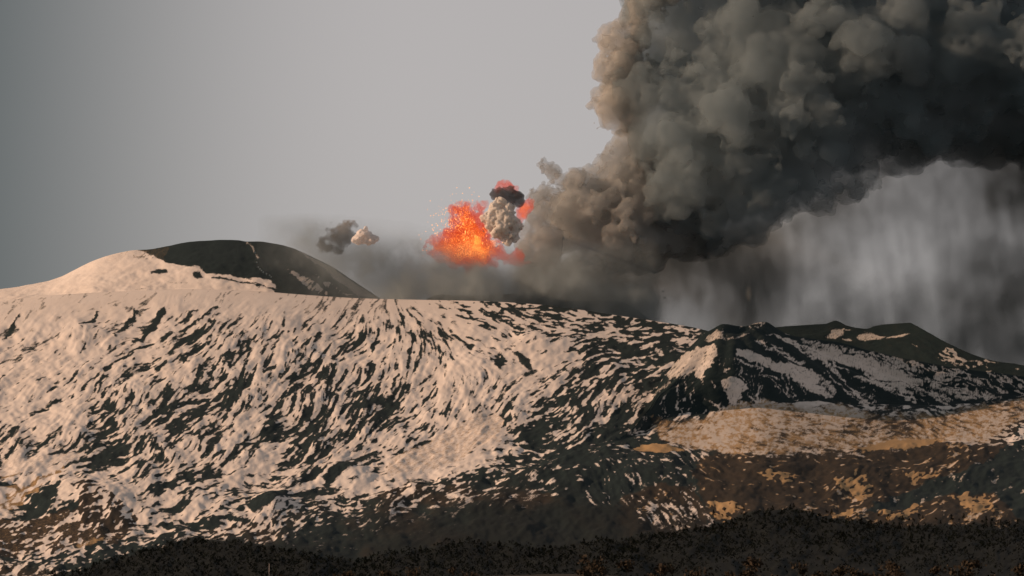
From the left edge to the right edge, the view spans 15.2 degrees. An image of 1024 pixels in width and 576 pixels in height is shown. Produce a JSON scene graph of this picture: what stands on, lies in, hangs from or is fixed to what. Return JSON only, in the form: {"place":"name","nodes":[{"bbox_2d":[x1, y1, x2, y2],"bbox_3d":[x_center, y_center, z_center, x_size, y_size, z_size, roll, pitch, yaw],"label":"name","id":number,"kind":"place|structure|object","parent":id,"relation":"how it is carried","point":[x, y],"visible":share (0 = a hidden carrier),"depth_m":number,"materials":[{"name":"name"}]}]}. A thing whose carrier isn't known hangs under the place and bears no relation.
{"place":"outdoors","nodes":[
{"label":"outdoors","id":0,"kind":"place"},
{"bbox_2d":[351,226,379,245],"bbox_3d":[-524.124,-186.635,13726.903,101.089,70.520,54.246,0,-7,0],"label":"steam puff","id":1,"kind":"object","parent":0,"point":[364,236],"visible":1,"depth_m":13712.08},
{"bbox_2d":[425,187,502,267],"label":"lava fountain","id":2,"kind":"object","parent":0,"point":[468,250],"visible":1,"depth_m":14165.45,"materials":[{"name":"orange liquid"}]},
{"bbox_2d":[479,196,523,246],"bbox_3d":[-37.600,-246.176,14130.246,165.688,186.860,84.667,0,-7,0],"label":"steam puff","id":3,"kind":"object","parent":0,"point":[500,220],"visible":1,"depth_m":14112.03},
{"bbox_2d":[0,289,1023,575],"bbox_3d":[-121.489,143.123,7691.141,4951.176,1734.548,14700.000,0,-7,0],"label":"mountain slope","id":4,"kind":"structure","parent":0,"point":[336,427],"depth_m":9888.49,"materials":[{"name":"white snow"}]},
{"bbox_2d":[0,240,379,300],"bbox_3d":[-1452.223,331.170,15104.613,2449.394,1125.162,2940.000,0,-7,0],"label":"summit dome","id":5,"kind":"structure","parent":4,"relation":"on","point":[241,265],"depth_m":14644.95,"materials":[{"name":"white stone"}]},
{"bbox_2d":[21,507,1023,575],"bbox_3d":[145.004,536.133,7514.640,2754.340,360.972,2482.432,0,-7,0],"label":"forest","id":6,"kind":"object","parent":4,"relation":"on","point":[632,548],"visible":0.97,"depth_m":7703.79,"materials":[{"name":"brown plant"}]},
{"bbox_2d":[426,294,649,319],"bbox_3d":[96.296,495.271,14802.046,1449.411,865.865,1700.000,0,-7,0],"label":"erupting crater","id":7,"kind":"structure","parent":4,"relation":"on","point":[619,308],"depth_m":14455.37,"materials":[{"name":"black stone"}]},
{"bbox_2d":[621,322,1023,437],"bbox_3d":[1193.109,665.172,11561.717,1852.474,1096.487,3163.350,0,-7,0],"label":"cinder cone","id":8,"kind":"object","parent":4,"relation":"on","point":[722,367],"visible":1,"depth_m":11257.38,"materials":[{"name":"black stone"}]},
{"bbox_2d":[776,321,1023,375],"bbox_3d":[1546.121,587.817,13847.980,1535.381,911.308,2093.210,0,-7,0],"label":"double crater","id":9,"kind":"structure","parent":8,"relation":"on","point":[910,341],"depth_m":13496.01,"materials":[{"name":"black stone"}]},
{"bbox_2d":[0,0,1023,364],"label":"sky","id":10,"kind":"structure","parent":0,"point":[706,165],"materials":[{"name":"grey"}]},
{"bbox_2d":[508,574,613,575],"bbox_3d":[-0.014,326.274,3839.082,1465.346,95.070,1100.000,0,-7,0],"label":"foreground rise","id":11,"kind":"structure","parent":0,"point":[553,575],"depth_m":3988.44,"materials":[{"name":"brown soil"}]},
{"bbox_2d":[341,570,355,575],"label":"tree","id":12,"kind":"object","parent":11,"relation":"on","point":[350,573],"visible":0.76,"depth_m":3937.09,"materials":[{"name":"brown plant"}]},
{"bbox_2d":[377,570,395,575],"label":"tree","id":13,"kind":"object","parent":11,"relation":"on","point":[385,573],"visible":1,"depth_m":3937.31,"materials":[{"name":"brown plant"}]},
{"bbox_2d":[405,567,420,575],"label":"tree","id":14,"kind":"object","parent":11,"relation":"on","point":[414,569],"visible":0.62,"depth_m":3992.70,"materials":[{"name":"brown plant"}]},
{"bbox_2d":[406,570,420,575],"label":"tree","id":15,"kind":"object","parent":11,"relation":"on","point":[410,573],"visible":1,"depth_m":3940.42,"materials":[{"name":"brown plant"}]},
{"bbox_2d":[462,571,478,575],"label":"tree","id":16,"kind":"object","parent":11,"relation":"on","point":[466,573],"visible":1,"depth_m":3883.13,"materials":[{"name":"brown plant"}]},
{"bbox_2d":[575,567,597,575],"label":"tree","id":17,"kind":"object","parent":11,"relation":"on","point":[588,572],"visible":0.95,"depth_m":3883.99,"materials":[{"name":"brown plant"}]},
{"bbox_2d":[583,561,593,575],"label":"tree","id":18,"kind":"object","parent":11,"relation":"on","point":[590,565],"visible":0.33,"depth_m":3943.64,"materials":[{"name":"brown plant"}]},
{"bbox_2d":[577,554,607,574],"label":"tree","id":19,"kind":"object","parent":11,"relation":"on","point":[583,560],"visible":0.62,"depth_m":3993.60,"materials":[{"name":"brown plant"}]},
{"bbox_2d":[593,563,607,575],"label":"tree","id":20,"kind":"object","parent":11,"relation":"on","point":[602,570],"visible":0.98,"depth_m":3938.39,"materials":[{"name":"brown plant"}]},
{"bbox_2d":[615,559,635,575],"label":"tree","id":21,"kind":"object","parent":11,"relation":"on","point":[626,565],"visible":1,"depth_m":3992.78,"materials":[{"name":"brown plant"}]},
{"bbox_2d":[653,563,674,575],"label":"tree","id":22,"kind":"object","parent":11,"relation":"on","point":[663,569],"visible":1,"depth_m":3937.76,"materials":[{"name":"brown plant"}]},
{"bbox_2d":[683,566,713,575],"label":"tree","id":23,"kind":"object","parent":11,"relation":"on","point":[693,573],"visible":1,"depth_m":3883.09,"materials":[{"name":"brown plant"}]},
{"bbox_2d":[724,570,746,575],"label":"tree","id":24,"kind":"object","parent":11,"relation":"on","point":[733,574],"visible":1,"depth_m":3824.17,"materials":[{"name":"brown plant"}]},
{"bbox_2d":[741,557,763,574],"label":"tree","id":25,"kind":"object","parent":11,"relation":"on","point":[748,562],"visible":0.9,"depth_m":3992.58,"materials":[{"name":"brown plant"}]},
{"bbox_2d":[743,563,761,575],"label":"tree","id":26,"kind":"object","parent":11,"relation":"on","point":[749,572],"visible":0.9,"depth_m":3887.66,"materials":[{"name":"brown plant"}]},
{"bbox_2d":[790,562,807,575],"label":"tree","id":27,"kind":"object","parent":11,"relation":"on","point":[802,569],"visible":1,"depth_m":3993.62,"materials":[{"name":"brown plant"}]},
{"bbox_2d":[810,570,831,575],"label":"tree","id":28,"kind":"object","parent":11,"relation":"on","point":[818,573],"visible":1,"depth_m":3885.04,"materials":[{"name":"brown plant"}]},
{"bbox_2d":[830,564,852,575],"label":"tree","id":29,"kind":"object","parent":11,"relation":"on","point":[841,571],"visible":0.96,"depth_m":3941.46,"materials":[{"name":"brown plant"}]},
{"bbox_2d":[845,567,861,575],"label":"tree","id":30,"kind":"object","parent":11,"relation":"on","point":[853,572],"visible":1,"depth_m":3886.83,"materials":[{"name":"brown plant"}]},
{"bbox_2d":[855,569,869,575],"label":"tree","id":31,"kind":"object","parent":11,"relation":"on","point":[864,574],"visible":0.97,"depth_m":3884.67,"materials":[{"name":"brown plant"}]},
{"bbox_2d":[870,571,892,575],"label":"tree","id":32,"kind":"object","parent":11,"relation":"on","point":[874,574],"visible":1,"depth_m":3767.81,"materials":[{"name":"brown plant"}]},
{"bbox_2d":[878,559,901,573],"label":"tree","id":33,"kind":"object","parent":11,"relation":"on","point":[890,566],"visible":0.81,"depth_m":3990.35,"materials":[{"name":"brown plant"}]},
{"bbox_2d":[885,567,905,575],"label":"tree","id":34,"kind":"object","parent":11,"relation":"on","point":[897,572],"visible":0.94,"depth_m":3936.81,"materials":[{"name":"brown plant"}]},
{"bbox_2d":[929,564,946,575],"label":"tree","id":35,"kind":"object","parent":11,"relation":"on","point":[935,570],"visible":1,"depth_m":3994.98,"materials":[{"name":"brown plant"}]},
{"bbox_2d":[947,565,974,575],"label":"tree","id":36,"kind":"object","parent":11,"relation":"on","point":[961,572],"visible":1,"depth_m":3885.54,"materials":[{"name":"brown plant"}]},
{"bbox_2d":[959,559,986,573],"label":"tree","id":37,"kind":"object","parent":11,"relation":"on","point":[973,563],"visible":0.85,"depth_m":3991.85,"materials":[{"name":"brown plant"}]},
{"bbox_2d":[1011,562,1023,575],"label":"tree","id":38,"kind":"object","parent":11,"relation":"on","point":[1020,567],"visible":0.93,"depth_m":3993.68,"materials":[{"name":"brown plant"}]}
]}

